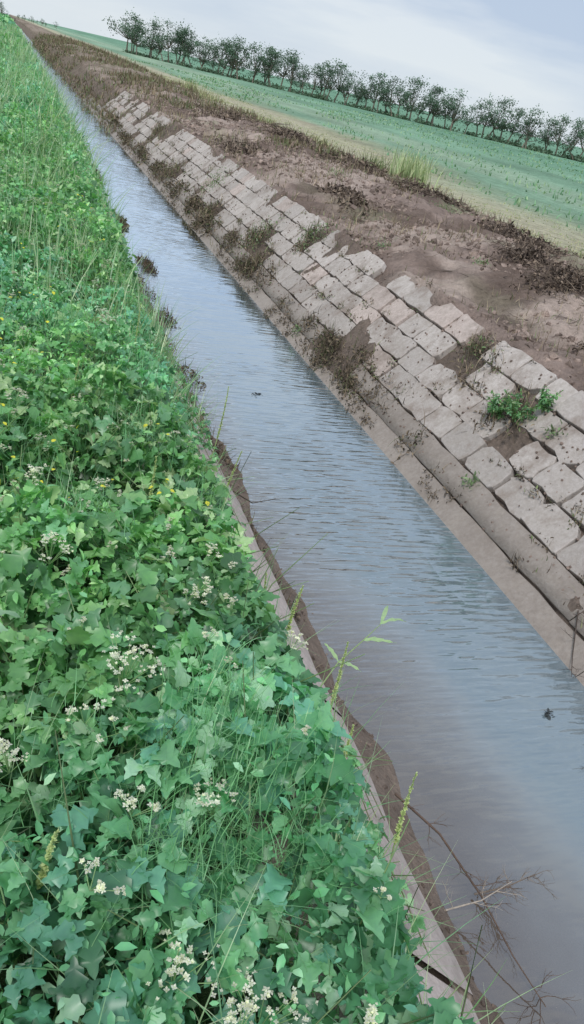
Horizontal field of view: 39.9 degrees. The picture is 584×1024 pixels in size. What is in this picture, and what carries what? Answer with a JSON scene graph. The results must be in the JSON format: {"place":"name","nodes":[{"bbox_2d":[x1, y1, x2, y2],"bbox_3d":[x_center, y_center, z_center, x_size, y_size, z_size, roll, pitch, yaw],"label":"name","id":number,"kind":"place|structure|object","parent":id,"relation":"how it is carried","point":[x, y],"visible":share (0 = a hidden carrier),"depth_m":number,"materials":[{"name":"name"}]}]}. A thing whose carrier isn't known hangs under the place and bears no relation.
{"place":"outdoors","nodes":[
{"label":"outdoors","id":0,"kind":"place"},
{"bbox_2d":[0,609,26,729],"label":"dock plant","id":1,"kind":"object","parent":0,"point":[12,613],"visible":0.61,"depth_m":1.89,"materials":[{"name":"green plant"}]},
{"bbox_2d":[0,12,583,1023],"bbox_3d":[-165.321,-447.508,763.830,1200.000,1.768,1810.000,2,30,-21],"label":"ground","id":2,"kind":"structure","parent":0,"point":[432,796],"depth_m":9.21,"materials":[{"name":"brown soil"}]},
{"bbox_2d":[0,2,57,26],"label":"distant trees","id":3,"kind":"object","parent":2,"relation":"on","point":[2,11],"visible":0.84,"depth_m":342.63,"materials":[{"name":"green plant"}]},
{"bbox_2d":[0,13,191,407],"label":"verge weeds","id":4,"kind":"object","parent":2,"relation":"on","point":[87,197],"visible":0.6,"depth_m":7.34,"materials":[{"name":"green plant"}]},
{"bbox_2d":[0,64,391,1023],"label":"white flowers","id":5,"kind":"object","parent":2,"relation":"on","point":[248,1004],"visible":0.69,"depth_m":1.69,"materials":[{"name":"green plant"}]},
{"bbox_2d":[35,305,417,893],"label":"seed spike plants","id":6,"kind":"object","parent":2,"relation":"on","point":[43,866],"visible":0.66,"depth_m":2.29,"materials":[{"name":"green plant"}]},
{"bbox_2d":[0,202,505,1023],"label":"ivy ground cover","id":7,"kind":"object","parent":2,"relation":"on","point":[44,600],"visible":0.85,"depth_m":1.80,"materials":[{"name":"green plant"}]},
{"bbox_2d":[228,481,280,503],"bbox_3d":[-0.261,-0.118,5.756,0.453,0.191,0.225,-2,31,-26],"label":"dead branch","id":8,"kind":"object","parent":2,"relation":"on","point":[249,496],"visible":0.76,"depth_m":5.71,"materials":[{"name":"brown wood"}]},
{"bbox_2d":[65,183,479,1023],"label":"concrete canal lining","id":9,"kind":"object","parent":2,"relation":"on","point":[447,963],"visible":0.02,"depth_m":2.71,"materials":[{"name":"grey concrete"}]},
{"bbox_2d":[86,145,479,1002],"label":"waterside dead grass","id":10,"kind":"structure","parent":2,"relation":"on","point":[182,367],"depth_m":8.07,"materials":[{"name":"brown plant"}]},
{"bbox_2d":[0,21,571,1023],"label":"grass","id":11,"kind":"structure","parent":2,"relation":"on","point":[24,225],"depth_m":2.00,"materials":[{"name":"green plant"}]},
{"bbox_2d":[0,194,209,505],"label":"yellow flowers","id":12,"kind":"object","parent":11,"relation":"on","point":[54,440],"visible":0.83,"depth_m":2.81,"materials":[{"name":"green plant"}]},
{"bbox_2d":[320,606,405,686],"bbox_3d":[0.234,0.500,2.825,0.472,0.211,0.174,-15,38,-41],"label":"willow sprout","id":13,"kind":"object","parent":11,"relation":"on","point":[376,639],"visible":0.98,"depth_m":2.79,"materials":[{"name":"green plant"}]},
{"bbox_2d":[28,31,583,627],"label":"dead weeds","id":14,"kind":"object","parent":2,"relation":"on","point":[68,47],"visible":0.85,"depth_m":14.87,"materials":[{"name":"brown plant"}]},
{"bbox_2d":[83,96,583,685],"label":"concrete footing","id":15,"kind":"object","parent":2,"relation":"on","point":[507,532],"visible":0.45,"depth_m":6.54,"materials":[{"name":"grey concrete"}]},
{"bbox_2d":[102,91,583,583],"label":"stone slab revetment","id":16,"kind":"object","parent":2,"relation":"on","point":[444,425],"visible":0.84,"depth_m":8.10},
{"bbox_2d":[486,386,562,422],"bbox_3d":[1.874,-0.895,6.661,0.592,0.460,0.324,29,32,28],"label":"green shrub","id":17,"kind":"object","parent":16,"relation":"on","point":[513,407],"visible":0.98,"depth_m":6.66,"materials":[{"name":"green plant"}]},
{"bbox_2d":[102,7,583,162],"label":"tree row","id":18,"kind":"object","parent":2,"relation":"on","point":[183,42],"visible":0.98,"depth_m":126.84,"materials":[{"name":"green plant"}]},
{"bbox_2d":[127,58,583,257],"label":"dry grass","id":19,"kind":"structure","parent":2,"relation":"on","point":[417,170],"depth_m":36.36,"materials":[{"name":"green plant"}]},
{"bbox_2d":[139,99,583,1016],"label":"soil clods","id":20,"kind":"object","parent":2,"relation":"on","point":[553,355],"visible":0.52,"depth_m":10.80,"materials":[{"name":"brown soil"}]},
{"bbox_2d":[154,99,583,383],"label":"dead brush","id":21,"kind":"object","parent":2,"relation":"on","point":[569,276],"visible":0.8,"depth_m":13.41,"materials":[{"name":"brown plant"}]},
{"bbox_2d":[193,166,567,488],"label":"slope weeds","id":22,"kind":"object","parent":2,"relation":"on","point":[465,477],"visible":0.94,"depth_m":11.50,"materials":[{"name":"brown plant"}]},
{"bbox_2d":[0,0,583,147],"label":"sky","id":23,"kind":"structure","parent":0,"point":[531,51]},
{"bbox_2d":[16,24,583,1023],"bbox_3d":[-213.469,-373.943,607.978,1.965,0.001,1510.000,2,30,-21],"label":"canal water","id":24,"kind":"structure","parent":0,"point":[472,674],"depth_m":5.40,"materials":[{"name":"blue liquid"}]},
{"bbox_2d":[442,867,522,918],"bbox_3d":[0.721,1.425,2.989,0.440,0.134,0.190,-7,34,-33],"label":"dead branch","id":25,"kind":"object","parent":24,"relation":"on","point":[455,907],"visible":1,"depth_m":2.96,"materials":[{"name":"brown wood"}]},
{"bbox_2d":[394,793,580,1023],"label":"dead branch","id":26,"kind":"object","parent":24,"relation":"on","point":[440,835],"visible":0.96,"depth_m":3.21,"materials":[{"name":"brown wood"}]},
{"bbox_2d":[474,867,559,905],"bbox_3d":[0.919,1.522,3.268,0.285,0.271,0.194,21,29,15],"label":"dead branch","id":27,"kind":"object","parent":24,"relation":"on","point":[493,889],"visible":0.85,"depth_m":3.28,"materials":[{"name":"brown wood"}]},
{"bbox_2d":[544,708,554,719],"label":"floating leaves","id":28,"kind":"object","parent":24,"relation":"on","point":[548,712],"visible":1,"depth_m":4.51,"materials":[{"name":"black plant"}]},
{"bbox_2d":[557,610,581,677],"bbox_3d":[1.745,0.815,4.964,0.197,0.221,0.556,16,28,7],"label":"dead branch","id":29,"kind":"object","parent":24,"relation":"in","point":[577,619],"visible":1,"depth_m":5.03,"materials":[{"name":"brown wood"}]}
]}

